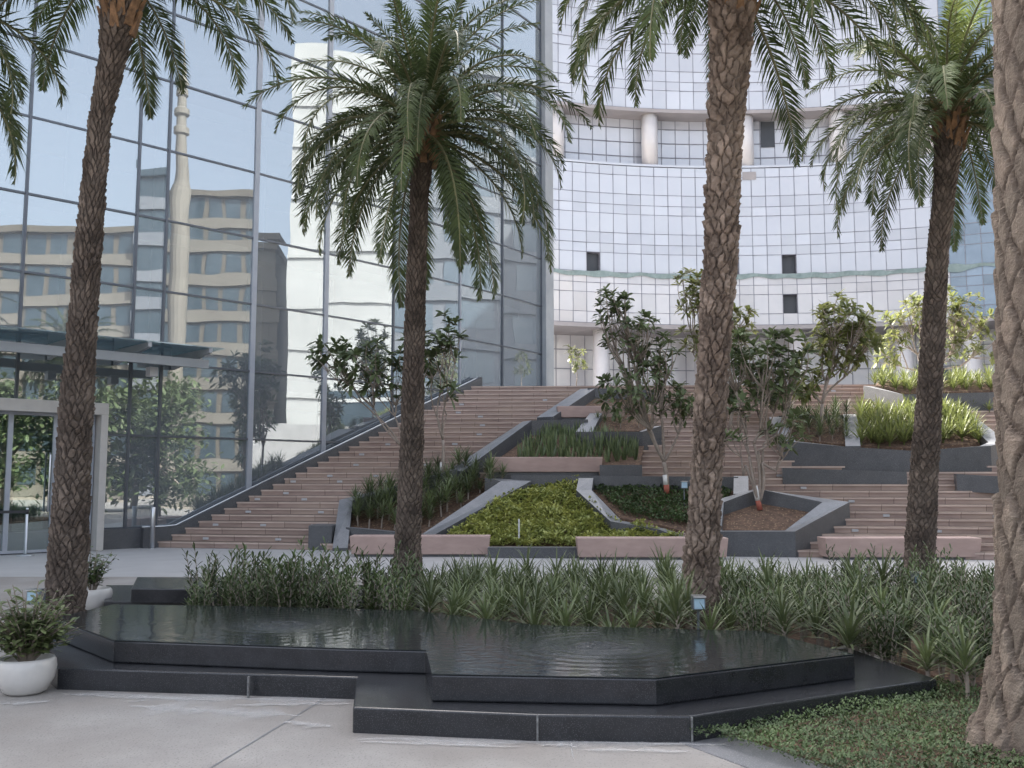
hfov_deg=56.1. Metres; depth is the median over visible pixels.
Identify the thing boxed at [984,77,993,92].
open window
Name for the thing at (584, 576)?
spiky shrub
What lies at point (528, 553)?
spiky shrub
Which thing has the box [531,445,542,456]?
sword plant
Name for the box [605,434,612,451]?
sword plant
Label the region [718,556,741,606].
spiky shrub
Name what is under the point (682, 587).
spiky shrub
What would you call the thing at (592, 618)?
spiky shrub
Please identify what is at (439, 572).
spiky shrub
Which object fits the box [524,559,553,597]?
spiky shrub
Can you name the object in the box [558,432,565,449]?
sword plant
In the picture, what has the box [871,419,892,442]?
bright shrub
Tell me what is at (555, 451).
sword plant
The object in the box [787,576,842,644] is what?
spiky shrub
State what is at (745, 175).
open window
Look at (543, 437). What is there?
sword plant
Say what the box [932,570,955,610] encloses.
spiky shrub
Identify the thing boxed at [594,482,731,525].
ground cover
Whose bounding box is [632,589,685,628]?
spiky shrub
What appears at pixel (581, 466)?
stone bench
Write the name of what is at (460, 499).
spiky shrub
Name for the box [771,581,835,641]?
spiky shrub
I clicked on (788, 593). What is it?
leafy shrub
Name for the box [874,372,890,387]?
bright grass
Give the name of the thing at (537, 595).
spiky shrub
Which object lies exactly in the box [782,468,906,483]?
granite ledge
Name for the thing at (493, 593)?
spiky shrub
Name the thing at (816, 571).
spiky shrub
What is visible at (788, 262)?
open window
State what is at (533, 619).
spiky shrub
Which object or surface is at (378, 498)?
spiky shrub
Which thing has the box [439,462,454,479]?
spiky shrub
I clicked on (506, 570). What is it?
spiky shrub
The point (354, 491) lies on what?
spiky shrub
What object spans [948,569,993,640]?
leafy shrub
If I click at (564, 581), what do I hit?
spiky shrub
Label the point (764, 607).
leafy shrub
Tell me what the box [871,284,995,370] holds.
frangipani tree
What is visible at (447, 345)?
frangipani tree
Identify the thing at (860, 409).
bright shrub
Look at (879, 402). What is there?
bright shrub
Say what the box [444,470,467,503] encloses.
spiky shrub
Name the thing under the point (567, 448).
sword plant
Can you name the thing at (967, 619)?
leafy shrub
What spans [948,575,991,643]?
leafy shrub
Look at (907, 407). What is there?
bright shrub
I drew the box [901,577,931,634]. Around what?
leafy shrub
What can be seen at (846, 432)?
spiky shrub
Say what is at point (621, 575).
spiky shrub
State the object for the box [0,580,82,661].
potted shrub
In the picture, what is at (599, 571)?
spiky shrub
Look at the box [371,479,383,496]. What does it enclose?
spiky shrub
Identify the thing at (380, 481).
spiky shrub
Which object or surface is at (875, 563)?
leafy shrub
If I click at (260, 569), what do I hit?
leafy shrub
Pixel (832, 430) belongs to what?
spiky shrub
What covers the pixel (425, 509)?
spiky shrub
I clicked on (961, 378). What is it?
bright grass
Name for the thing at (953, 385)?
bright grass
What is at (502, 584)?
spiky shrub
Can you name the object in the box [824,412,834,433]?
spiky shrub
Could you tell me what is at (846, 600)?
leafy shrub
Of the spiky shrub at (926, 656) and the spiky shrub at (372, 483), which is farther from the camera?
the spiky shrub at (372, 483)
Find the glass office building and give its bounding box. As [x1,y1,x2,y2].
[0,0,553,554]
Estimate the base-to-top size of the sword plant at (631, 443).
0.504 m
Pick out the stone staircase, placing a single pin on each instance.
(285, 509)
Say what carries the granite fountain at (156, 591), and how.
on the plaza pavement at (51, 726)
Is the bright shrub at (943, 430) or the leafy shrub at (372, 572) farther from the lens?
the bright shrub at (943, 430)
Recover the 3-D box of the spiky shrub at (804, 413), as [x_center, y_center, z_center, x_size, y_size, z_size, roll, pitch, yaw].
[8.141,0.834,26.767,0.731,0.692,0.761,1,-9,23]
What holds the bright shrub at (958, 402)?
in the granite planter at (969, 453)
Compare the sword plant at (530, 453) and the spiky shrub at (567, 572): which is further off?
the sword plant at (530, 453)
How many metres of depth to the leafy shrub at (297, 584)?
10.52 m
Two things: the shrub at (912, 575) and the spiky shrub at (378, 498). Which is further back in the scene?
the spiky shrub at (378, 498)
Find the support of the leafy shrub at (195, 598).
on the plaza pavement at (51, 726)
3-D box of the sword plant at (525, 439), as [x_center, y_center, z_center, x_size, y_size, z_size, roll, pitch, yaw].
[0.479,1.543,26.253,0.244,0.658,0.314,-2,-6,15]
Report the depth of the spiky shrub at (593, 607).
9.26 m
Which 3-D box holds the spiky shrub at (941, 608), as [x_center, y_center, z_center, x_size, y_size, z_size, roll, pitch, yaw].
[3.583,2.069,8.173,0.696,0.698,0.776,3,-7,-29]
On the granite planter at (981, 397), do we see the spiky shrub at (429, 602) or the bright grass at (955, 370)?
the bright grass at (955, 370)
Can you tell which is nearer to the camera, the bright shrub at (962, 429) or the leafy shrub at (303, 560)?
the leafy shrub at (303, 560)
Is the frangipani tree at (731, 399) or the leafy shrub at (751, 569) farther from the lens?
the frangipani tree at (731, 399)
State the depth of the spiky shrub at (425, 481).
23.67 m
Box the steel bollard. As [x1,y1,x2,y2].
[148,507,155,548]
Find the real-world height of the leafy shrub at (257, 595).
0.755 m
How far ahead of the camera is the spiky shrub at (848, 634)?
8.00 m
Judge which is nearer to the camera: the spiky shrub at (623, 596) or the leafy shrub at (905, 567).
the spiky shrub at (623, 596)
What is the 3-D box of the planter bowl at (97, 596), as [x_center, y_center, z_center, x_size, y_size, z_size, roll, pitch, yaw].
[-5.179,2.649,11.796,0.500,0.275,0.500,0,-6,0]
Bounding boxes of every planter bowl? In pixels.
[0,653,56,695]
[85,586,112,609]
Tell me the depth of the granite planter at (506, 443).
25.82 m
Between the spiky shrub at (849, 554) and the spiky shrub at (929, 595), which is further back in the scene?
the spiky shrub at (849, 554)
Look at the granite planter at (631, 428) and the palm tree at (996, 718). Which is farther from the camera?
the granite planter at (631, 428)
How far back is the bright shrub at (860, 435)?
24.99 m
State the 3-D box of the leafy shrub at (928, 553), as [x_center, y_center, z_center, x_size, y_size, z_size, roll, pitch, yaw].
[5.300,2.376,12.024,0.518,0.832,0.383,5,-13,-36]
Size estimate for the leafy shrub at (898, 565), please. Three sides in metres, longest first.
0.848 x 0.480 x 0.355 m
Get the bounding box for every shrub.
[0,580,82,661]
[87,546,118,589]
[182,541,223,605]
[183,556,220,605]
[183,578,213,605]
[198,565,237,605]
[211,573,228,605]
[219,542,257,605]
[228,546,271,605]
[228,563,274,606]
[244,565,292,606]
[248,553,288,606]
[252,558,279,597]
[262,547,304,606]
[280,558,330,606]
[280,561,306,607]
[289,535,330,607]
[296,579,328,607]
[308,547,366,607]
[318,544,366,603]
[324,578,354,608]
[327,561,363,608]
[343,484,362,496]
[344,495,373,520]
[345,486,366,510]
[346,499,367,526]
[348,555,382,608]
[353,545,396,608]
[357,486,376,505]
[359,497,377,528]
[359,564,404,609]
[361,473,374,494]
[362,498,378,522]
[363,486,391,518]
[365,472,378,491]
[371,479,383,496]
[373,473,387,485]
[373,480,396,511]
[374,500,393,527]
[374,572,412,609]
[378,583,423,610]
[379,470,397,490]
[379,495,395,519]
[379,506,396,529]
[381,557,418,607]
[383,540,416,609]
[387,482,396,506]
[389,554,431,609]
[407,579,444,611]
[408,567,455,613]
[410,568,448,612]
[413,570,444,607]
[420,562,445,592]
[421,499,431,522]
[421,581,473,615]
[422,472,437,498]
[422,482,442,507]
[422,502,438,526]
[423,457,440,486]
[423,492,435,519]
[423,560,449,601]
[425,491,446,513]
[428,480,439,497]
[428,482,453,516]
[428,562,456,613]
[431,452,440,467]
[433,467,446,491]
[434,570,490,616]
[435,566,464,614]
[436,477,458,511]
[436,572,486,614]
[437,553,476,588]
[437,557,489,616]
[438,555,467,606]
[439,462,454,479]
[439,475,461,501]
[441,469,459,493]
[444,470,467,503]
[445,445,466,464]
[445,457,459,469]
[448,556,489,611]
[453,473,471,492]
[453,488,466,507]
[456,557,505,617]
[457,584,514,620]
[458,474,475,498]
[459,445,476,466]
[460,556,486,585]
[462,461,482,488]
[462,468,482,486]
[463,462,482,483]
[463,551,503,607]
[466,452,480,478]
[469,568,501,618]
[471,476,487,492]
[471,570,515,619]
[472,549,512,589]
[473,562,542,621]
[475,578,515,620]
[478,574,526,620]
[479,559,504,601]
[480,449,502,476]
[480,457,489,477]
[484,560,518,584]
[485,465,499,479]
[490,573,552,622]
[491,575,513,614]
[496,461,512,478]
[496,559,529,616]
[502,556,534,609]
[505,571,572,623]
[507,562,531,621]
[508,543,542,591]
[509,592,559,625]
[511,575,556,615]
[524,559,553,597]
[528,564,558,614]
[528,566,567,604]
[532,573,570,625]
[536,587,576,625]
[538,544,576,580]
[539,570,579,624]
[540,566,580,616]
[540,587,591,625]
[544,549,589,592]
[548,556,584,602]
[551,587,623,626]
[556,560,596,615]
[559,571,596,625]
[562,578,601,625]
[564,579,619,626]
[565,553,591,581]
[567,551,613,610]
[567,563,632,618]
[568,568,616,624]
[570,563,610,609]
[584,604,634,626]
[591,548,637,615]
[594,566,653,626]
[597,582,637,624]
[598,563,623,623]
[601,554,653,590]
[601,573,634,622]
[603,564,632,596]
[603,592,661,627]
[609,568,664,627]
[611,557,657,625]
[611,557,668,627]
[628,558,651,584]
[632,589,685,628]
[634,576,695,628]
[643,541,680,600]
[645,564,718,628]
[646,546,681,585]
[646,579,659,618]
[648,570,702,628]
[651,551,682,583]
[654,561,680,585]
[655,561,681,625]
[660,569,725,628]
[671,598,743,629]
[694,591,750,629]
[696,583,751,629]
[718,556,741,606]
[719,549,738,584]
[719,570,754,630]
[720,554,747,600]
[720,567,757,601]
[720,569,732,604]
[720,577,772,630]
[721,568,762,627]
[722,556,743,593]
[729,587,773,631]
[734,547,802,633]
[734,564,776,592]
[735,556,771,589]
[735,558,754,588]
[741,578,786,633]
[745,570,776,620]
[750,556,780,594]
[752,583,827,637]
[754,587,788,629]
[754,588,810,636]
[759,572,807,635]
[762,555,781,582]
[769,561,799,590]
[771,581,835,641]
[773,563,796,588]
[779,577,796,621]
[780,573,797,610]
[781,556,801,587]
[781,569,819,603]
[783,571,817,599]
[785,576,828,637]
[785,590,843,644]
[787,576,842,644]
[788,555,822,591]
[794,569,814,597]
[798,589,911,655]
[801,403,810,423]
[801,416,814,432]
[802,403,816,415]
[803,565,841,596]
[804,574,834,635]
[805,556,828,601]
[809,407,824,423]
[809,411,825,427]
[810,417,826,440]
[812,570,855,648]
[817,565,839,583]
[817,569,851,625]
[818,567,840,596]
[819,570,869,647]
[820,544,847,603]
[823,402,831,420]
[824,403,840,424]
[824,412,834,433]
[824,549,880,595]
[825,422,838,439]
[828,395,843,411]
[828,582,876,651]
[829,545,862,588]
[830,414,844,431]
[830,572,876,616]
[831,568,889,605]
[833,555,857,586]
[833,586,877,628]
[835,403,844,421]
[837,421,849,430]
[839,427,854,437]
[840,398,853,412]
[841,412,850,422]
[844,602,888,656]
[847,398,870,416]
[847,422,872,444]
[848,548,884,609]
[849,391,878,413]
[851,412,868,426]
[852,414,875,432]
[853,406,879,428]
[854,409,874,419]
[855,543,891,600]
[856,556,878,599]
[857,574,904,653]
[859,421,882,442]
[862,543,906,591]
[862,595,907,663]
[864,408,892,432]
[864,427,888,448]
[865,403,883,417]
[866,394,886,413]
[867,582,930,627]
[868,578,957,661]
[869,407,894,430]
[871,404,898,424]
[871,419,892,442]
[873,584,901,629]
[877,564,896,593]
[878,582,905,627]
[879,400,892,415]
[880,419,902,446]
[883,400,894,408]
[883,597,917,665]
[884,413,910,440]
[885,402,909,420]
[885,408,909,427]
[885,416,896,433]
[886,397,911,415]
[886,618,960,676]
[888,544,920,586]
[891,573,914,590]
[892,580,918,600]
[893,421,912,444]
[893,588,975,663]
[894,401,914,418]
[894,586,946,644]
[896,556,917,580]
[897,394,913,410]
[898,415,913,439]
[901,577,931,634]
[902,564,938,594]
[903,399,915,411]
[906,409,913,425]
[906,608,989,683]
[908,559,959,591]
[910,571,923,618]
[911,543,952,587]
[912,573,949,643]
[914,575,942,609]
[916,585,941,605]
[917,596,951,636]
[919,556,952,599]
[920,604,957,677]
[925,619,991,701]
[930,609,987,693]
[931,548,966,613]
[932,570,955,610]
[936,560,987,593]
[939,586,968,624]
[941,399,962,419]
[941,416,956,442]
[942,399,957,417]
[942,559,959,603]
[943,407,959,426]
[943,415,959,438]
[944,580,979,613]
[945,401,964,428]
[946,396,968,420]
[946,410,975,433]
[948,415,974,440]
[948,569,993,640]
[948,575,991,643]
[949,614,984,674]
[955,563,992,624]
[957,594,993,669]
[960,404,981,420]
[961,408,992,426]
[964,418,989,438]
[966,568,989,612]
[967,424,992,442]
[970,623,993,671]
[971,560,993,620]
[975,584,992,627]
[983,564,994,602]
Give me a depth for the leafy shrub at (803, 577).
11.36 m
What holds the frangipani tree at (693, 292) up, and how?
on the stone staircase
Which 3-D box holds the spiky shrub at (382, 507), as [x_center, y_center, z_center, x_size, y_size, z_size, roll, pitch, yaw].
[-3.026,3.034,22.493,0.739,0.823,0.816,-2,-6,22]
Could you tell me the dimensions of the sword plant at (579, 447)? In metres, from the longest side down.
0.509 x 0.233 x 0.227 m
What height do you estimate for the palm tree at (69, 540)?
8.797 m
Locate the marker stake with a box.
[518,519,519,545]
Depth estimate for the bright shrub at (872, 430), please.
25.05 m
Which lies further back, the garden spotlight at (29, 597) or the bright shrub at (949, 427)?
the bright shrub at (949, 427)
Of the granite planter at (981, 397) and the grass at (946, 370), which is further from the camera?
the grass at (946, 370)
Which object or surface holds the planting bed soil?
on the plaza pavement at (51, 726)
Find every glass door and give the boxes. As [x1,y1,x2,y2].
[0,411,11,553]
[5,412,56,553]
[53,415,95,535]
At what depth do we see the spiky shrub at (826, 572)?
11.94 m
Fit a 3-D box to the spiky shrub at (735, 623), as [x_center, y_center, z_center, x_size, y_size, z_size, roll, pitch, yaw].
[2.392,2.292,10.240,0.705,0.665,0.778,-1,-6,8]
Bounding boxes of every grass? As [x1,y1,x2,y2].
[868,369,879,384]
[870,363,890,377]
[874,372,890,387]
[875,369,892,384]
[877,366,897,377]
[884,372,904,389]
[897,367,912,378]
[897,372,912,388]
[900,375,916,391]
[909,370,917,384]
[914,367,947,379]
[944,369,963,386]
[944,376,961,389]
[947,363,962,375]
[951,370,972,387]
[956,364,971,382]
[959,378,971,390]
[963,368,976,385]
[967,368,982,378]
[970,375,985,389]
[979,363,994,377]
[983,371,992,389]
[986,400,992,412]
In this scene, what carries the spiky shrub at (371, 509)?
in the granite planter at (346, 527)
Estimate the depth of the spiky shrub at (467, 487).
23.57 m
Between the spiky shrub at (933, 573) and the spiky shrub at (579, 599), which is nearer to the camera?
the spiky shrub at (579, 599)
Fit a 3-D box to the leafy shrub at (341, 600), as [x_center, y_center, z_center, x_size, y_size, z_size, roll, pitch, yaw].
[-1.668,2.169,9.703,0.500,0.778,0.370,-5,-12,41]
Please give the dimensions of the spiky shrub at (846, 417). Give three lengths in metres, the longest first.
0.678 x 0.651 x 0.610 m
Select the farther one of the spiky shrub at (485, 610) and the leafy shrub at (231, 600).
the leafy shrub at (231, 600)
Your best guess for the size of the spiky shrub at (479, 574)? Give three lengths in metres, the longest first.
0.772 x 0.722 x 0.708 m
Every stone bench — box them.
[350,535,490,556]
[492,457,602,478]
[556,406,624,419]
[575,536,727,559]
[817,536,980,559]
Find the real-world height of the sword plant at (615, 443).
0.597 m
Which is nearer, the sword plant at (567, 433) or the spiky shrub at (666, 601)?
the spiky shrub at (666, 601)
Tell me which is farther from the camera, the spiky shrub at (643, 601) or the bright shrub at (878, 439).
the bright shrub at (878, 439)
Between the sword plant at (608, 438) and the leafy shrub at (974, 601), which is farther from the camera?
the sword plant at (608, 438)
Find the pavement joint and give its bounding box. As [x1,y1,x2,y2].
[210,698,324,767]
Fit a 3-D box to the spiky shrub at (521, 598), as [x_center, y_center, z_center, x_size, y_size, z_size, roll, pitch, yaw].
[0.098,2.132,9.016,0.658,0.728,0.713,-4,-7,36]
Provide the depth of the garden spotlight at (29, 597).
9.08 m
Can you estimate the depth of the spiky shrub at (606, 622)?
8.47 m
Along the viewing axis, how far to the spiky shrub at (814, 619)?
8.63 m
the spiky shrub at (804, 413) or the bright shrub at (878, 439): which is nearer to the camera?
the bright shrub at (878, 439)
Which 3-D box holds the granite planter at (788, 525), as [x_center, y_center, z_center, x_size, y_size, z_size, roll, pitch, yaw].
[5.524,3.248,21.222,3.456,1.824,2.385,5,-7,-39]
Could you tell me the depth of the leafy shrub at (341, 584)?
10.02 m
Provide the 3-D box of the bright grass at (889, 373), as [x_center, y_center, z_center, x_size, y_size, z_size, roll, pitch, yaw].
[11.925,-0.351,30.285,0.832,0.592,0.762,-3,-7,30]
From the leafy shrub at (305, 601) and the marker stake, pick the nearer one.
the leafy shrub at (305, 601)
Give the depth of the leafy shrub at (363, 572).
10.66 m
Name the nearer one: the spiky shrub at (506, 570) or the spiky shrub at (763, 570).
the spiky shrub at (763, 570)
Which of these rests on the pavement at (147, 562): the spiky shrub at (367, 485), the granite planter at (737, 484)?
the granite planter at (737, 484)
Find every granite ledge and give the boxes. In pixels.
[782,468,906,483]
[954,474,998,493]
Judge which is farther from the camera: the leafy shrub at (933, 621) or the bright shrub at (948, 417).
the bright shrub at (948, 417)
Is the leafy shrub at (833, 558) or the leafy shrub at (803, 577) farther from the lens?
the leafy shrub at (833, 558)
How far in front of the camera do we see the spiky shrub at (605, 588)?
9.55 m
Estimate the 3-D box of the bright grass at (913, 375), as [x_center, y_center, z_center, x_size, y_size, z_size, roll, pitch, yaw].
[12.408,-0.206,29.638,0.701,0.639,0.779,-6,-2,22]
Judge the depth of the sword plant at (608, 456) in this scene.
25.12 m
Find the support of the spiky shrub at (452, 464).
in the granite planter at (346, 527)
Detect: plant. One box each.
[516,446,520,456]
[517,440,526,456]
[521,436,531,453]
[521,446,528,456]
[524,431,534,444]
[527,443,535,456]
[530,438,538,450]
[531,431,538,445]
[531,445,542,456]
[539,444,547,456]
[541,425,550,442]
[542,432,551,446]
[543,435,556,452]
[544,423,552,438]
[545,433,557,445]
[546,448,553,456]
[548,422,559,435]
[548,442,558,456]
[556,443,563,456]
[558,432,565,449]
[559,446,565,456]
[560,423,568,433]
[561,427,573,443]
[563,441,571,455]
[564,445,575,456]
[567,433,571,446]
[570,433,580,451]
[575,440,582,455]
[577,428,583,444]
[577,443,587,456]
[580,433,591,448]
[586,439,593,454]
[588,445,596,456]
[594,429,607,447]
[594,438,603,451]
[595,446,602,456]
[599,412,609,426]
[602,446,612,461]
[603,429,611,444]
[604,442,612,454]
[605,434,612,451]
[610,440,621,456]
[613,446,622,461]
[614,435,621,451]
[617,413,627,427]
[619,441,629,459]
[620,433,628,446]
[627,442,636,456]
[628,438,638,450]
[632,438,640,459]
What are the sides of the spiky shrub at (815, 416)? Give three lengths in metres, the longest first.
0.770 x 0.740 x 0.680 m
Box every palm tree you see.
[0,0,69,186]
[0,0,300,619]
[241,0,592,597]
[556,0,942,629]
[800,0,995,585]
[961,0,1023,762]
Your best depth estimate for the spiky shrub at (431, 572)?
11.45 m
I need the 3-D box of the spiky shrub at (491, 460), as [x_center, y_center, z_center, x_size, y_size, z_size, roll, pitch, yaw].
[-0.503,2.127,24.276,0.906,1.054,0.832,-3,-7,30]
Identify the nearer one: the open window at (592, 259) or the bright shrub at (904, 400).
the bright shrub at (904, 400)
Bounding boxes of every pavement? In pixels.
[0,548,994,576]
[0,577,952,767]
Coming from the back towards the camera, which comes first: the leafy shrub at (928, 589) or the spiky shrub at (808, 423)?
the spiky shrub at (808, 423)
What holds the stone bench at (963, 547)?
on the pavement at (147, 562)
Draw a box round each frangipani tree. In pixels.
[305,330,436,445]
[424,308,468,472]
[564,344,589,385]
[591,283,694,493]
[671,267,758,361]
[724,326,819,509]
[727,347,789,429]
[786,289,889,435]
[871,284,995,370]
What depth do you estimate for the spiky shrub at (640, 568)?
12.27 m
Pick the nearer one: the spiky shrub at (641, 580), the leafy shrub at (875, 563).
the spiky shrub at (641, 580)
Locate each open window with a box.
[587,253,597,270]
[742,172,755,179]
[760,121,774,146]
[782,256,794,273]
[783,295,796,312]
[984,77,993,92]
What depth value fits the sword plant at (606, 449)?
25.50 m
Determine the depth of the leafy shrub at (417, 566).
10.49 m
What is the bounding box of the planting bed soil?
[432,600,1023,767]
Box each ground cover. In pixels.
[447,475,683,546]
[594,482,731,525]
[690,676,1023,767]
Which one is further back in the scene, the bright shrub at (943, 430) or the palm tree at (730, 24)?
the bright shrub at (943, 430)
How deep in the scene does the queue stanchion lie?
20.33 m
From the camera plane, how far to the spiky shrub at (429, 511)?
22.37 m
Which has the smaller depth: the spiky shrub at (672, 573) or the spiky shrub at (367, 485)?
the spiky shrub at (672, 573)
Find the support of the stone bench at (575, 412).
on the stone staircase
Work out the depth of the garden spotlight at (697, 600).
8.39 m
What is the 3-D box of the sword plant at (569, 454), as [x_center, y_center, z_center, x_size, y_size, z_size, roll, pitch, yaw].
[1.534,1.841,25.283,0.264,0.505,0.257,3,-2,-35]
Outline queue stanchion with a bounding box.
[0,508,33,556]
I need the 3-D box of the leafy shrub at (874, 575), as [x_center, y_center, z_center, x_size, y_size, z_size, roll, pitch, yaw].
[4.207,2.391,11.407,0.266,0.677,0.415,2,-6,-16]
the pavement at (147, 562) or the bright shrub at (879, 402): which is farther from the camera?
the bright shrub at (879, 402)
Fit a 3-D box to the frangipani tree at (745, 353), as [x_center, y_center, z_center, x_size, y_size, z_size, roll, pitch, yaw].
[5.747,0.761,21.954,2.521,4.230,1.974,0,-6,0]
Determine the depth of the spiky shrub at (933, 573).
11.44 m
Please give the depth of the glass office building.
24.76 m
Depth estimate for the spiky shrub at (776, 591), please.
9.31 m
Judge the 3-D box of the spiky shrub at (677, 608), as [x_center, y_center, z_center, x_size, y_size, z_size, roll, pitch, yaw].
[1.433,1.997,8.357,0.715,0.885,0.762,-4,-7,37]
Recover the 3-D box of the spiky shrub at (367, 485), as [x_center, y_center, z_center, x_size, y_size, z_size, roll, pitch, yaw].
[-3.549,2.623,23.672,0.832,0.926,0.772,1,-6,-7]
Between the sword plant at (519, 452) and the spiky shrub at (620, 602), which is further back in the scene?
the sword plant at (519, 452)
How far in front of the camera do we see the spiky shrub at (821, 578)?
10.86 m
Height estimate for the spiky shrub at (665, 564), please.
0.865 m
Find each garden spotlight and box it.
[25,588,45,604]
[680,481,687,504]
[690,594,705,628]
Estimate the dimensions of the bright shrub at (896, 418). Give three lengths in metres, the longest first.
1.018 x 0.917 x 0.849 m
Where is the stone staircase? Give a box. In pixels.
[140,376,996,559]
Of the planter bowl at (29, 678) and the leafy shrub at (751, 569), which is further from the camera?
the leafy shrub at (751, 569)
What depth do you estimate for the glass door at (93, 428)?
21.97 m
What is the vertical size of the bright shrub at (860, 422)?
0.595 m
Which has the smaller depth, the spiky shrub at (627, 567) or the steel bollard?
the spiky shrub at (627, 567)
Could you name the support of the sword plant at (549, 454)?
in the granite planter at (506, 443)
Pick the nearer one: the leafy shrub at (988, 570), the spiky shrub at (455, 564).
the leafy shrub at (988, 570)
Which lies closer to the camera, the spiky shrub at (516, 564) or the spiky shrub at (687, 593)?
the spiky shrub at (687, 593)
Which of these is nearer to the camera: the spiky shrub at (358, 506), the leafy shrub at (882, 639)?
the leafy shrub at (882, 639)
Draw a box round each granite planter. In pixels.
[332,469,484,550]
[423,478,683,557]
[451,419,643,482]
[511,475,748,531]
[537,388,653,419]
[576,413,661,449]
[720,490,849,556]
[769,414,997,471]
[863,380,993,410]
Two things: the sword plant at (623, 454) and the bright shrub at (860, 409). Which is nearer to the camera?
the sword plant at (623, 454)
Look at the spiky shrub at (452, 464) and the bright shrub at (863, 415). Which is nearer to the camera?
the spiky shrub at (452, 464)
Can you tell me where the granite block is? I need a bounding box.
[308,524,335,549]
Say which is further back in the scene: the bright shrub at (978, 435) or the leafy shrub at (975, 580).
the bright shrub at (978, 435)
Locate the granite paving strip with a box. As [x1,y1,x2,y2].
[679,736,831,767]
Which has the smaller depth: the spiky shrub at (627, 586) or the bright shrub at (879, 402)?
the spiky shrub at (627, 586)
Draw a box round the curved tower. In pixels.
[552,0,996,385]
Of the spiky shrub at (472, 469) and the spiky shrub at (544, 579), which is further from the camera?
the spiky shrub at (472, 469)
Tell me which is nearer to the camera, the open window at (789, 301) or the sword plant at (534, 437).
the sword plant at (534, 437)
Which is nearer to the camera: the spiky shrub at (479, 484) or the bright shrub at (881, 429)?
the spiky shrub at (479, 484)
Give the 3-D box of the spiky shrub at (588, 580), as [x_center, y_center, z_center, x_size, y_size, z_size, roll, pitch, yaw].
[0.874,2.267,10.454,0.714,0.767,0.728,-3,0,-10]
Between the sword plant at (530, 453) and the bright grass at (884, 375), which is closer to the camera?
the sword plant at (530, 453)
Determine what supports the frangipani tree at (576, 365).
on the upper plaza
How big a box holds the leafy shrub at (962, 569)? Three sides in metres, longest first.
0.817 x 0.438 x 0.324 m
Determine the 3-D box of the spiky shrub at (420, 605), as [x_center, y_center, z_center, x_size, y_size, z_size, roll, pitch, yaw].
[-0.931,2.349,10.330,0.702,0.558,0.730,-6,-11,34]
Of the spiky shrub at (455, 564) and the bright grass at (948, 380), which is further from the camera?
the bright grass at (948, 380)
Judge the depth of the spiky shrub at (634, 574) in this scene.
10.40 m
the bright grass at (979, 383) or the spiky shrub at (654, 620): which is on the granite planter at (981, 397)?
the bright grass at (979, 383)
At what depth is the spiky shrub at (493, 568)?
11.29 m
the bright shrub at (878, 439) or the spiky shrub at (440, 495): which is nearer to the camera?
the spiky shrub at (440, 495)
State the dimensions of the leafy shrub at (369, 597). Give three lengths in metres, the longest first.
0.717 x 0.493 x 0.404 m
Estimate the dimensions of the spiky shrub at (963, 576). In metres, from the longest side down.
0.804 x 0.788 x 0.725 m
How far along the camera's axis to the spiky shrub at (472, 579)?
11.41 m
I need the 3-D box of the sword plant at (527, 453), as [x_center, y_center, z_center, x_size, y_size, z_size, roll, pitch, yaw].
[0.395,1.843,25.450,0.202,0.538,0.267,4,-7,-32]
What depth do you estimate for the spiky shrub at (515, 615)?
11.11 m
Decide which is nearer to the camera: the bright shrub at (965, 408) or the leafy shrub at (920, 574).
the leafy shrub at (920, 574)
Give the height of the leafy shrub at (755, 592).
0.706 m
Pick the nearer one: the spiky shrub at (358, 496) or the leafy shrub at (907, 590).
the leafy shrub at (907, 590)
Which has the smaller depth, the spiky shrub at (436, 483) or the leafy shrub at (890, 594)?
the leafy shrub at (890, 594)
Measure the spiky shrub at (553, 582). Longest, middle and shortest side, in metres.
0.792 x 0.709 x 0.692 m
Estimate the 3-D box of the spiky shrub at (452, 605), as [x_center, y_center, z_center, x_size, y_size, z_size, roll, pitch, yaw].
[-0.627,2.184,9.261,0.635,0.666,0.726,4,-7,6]
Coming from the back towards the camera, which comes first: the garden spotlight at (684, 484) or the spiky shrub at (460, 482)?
the spiky shrub at (460, 482)
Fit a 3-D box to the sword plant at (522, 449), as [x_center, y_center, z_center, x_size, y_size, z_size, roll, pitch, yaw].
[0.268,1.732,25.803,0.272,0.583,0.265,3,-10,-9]
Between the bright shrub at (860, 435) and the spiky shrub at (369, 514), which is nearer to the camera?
the spiky shrub at (369, 514)
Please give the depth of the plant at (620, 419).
27.23 m
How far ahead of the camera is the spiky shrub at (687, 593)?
8.97 m
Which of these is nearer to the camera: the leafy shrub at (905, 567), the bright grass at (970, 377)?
the leafy shrub at (905, 567)
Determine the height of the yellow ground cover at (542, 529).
1.601 m
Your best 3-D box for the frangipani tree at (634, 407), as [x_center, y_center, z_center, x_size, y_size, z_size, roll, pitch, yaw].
[3.336,0.091,23.083,2.890,5.091,2.316,-3,-6,28]
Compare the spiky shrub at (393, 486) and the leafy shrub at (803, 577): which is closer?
the leafy shrub at (803, 577)
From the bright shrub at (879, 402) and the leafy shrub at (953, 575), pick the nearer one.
the leafy shrub at (953, 575)
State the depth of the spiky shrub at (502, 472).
24.19 m
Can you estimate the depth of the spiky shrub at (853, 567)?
11.70 m
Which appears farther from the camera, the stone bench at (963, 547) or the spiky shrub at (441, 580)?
the stone bench at (963, 547)
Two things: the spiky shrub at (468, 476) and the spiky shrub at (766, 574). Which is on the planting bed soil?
the spiky shrub at (766, 574)
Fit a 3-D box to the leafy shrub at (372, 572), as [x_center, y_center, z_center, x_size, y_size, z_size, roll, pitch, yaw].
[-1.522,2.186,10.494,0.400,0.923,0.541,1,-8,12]
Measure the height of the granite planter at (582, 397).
1.789 m
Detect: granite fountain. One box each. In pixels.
[48,604,936,742]
[104,577,419,610]
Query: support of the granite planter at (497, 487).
on the pavement at (147, 562)
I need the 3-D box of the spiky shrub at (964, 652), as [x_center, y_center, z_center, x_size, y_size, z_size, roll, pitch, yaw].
[3.239,1.958,6.844,0.659,0.639,0.584,-1,-6,8]

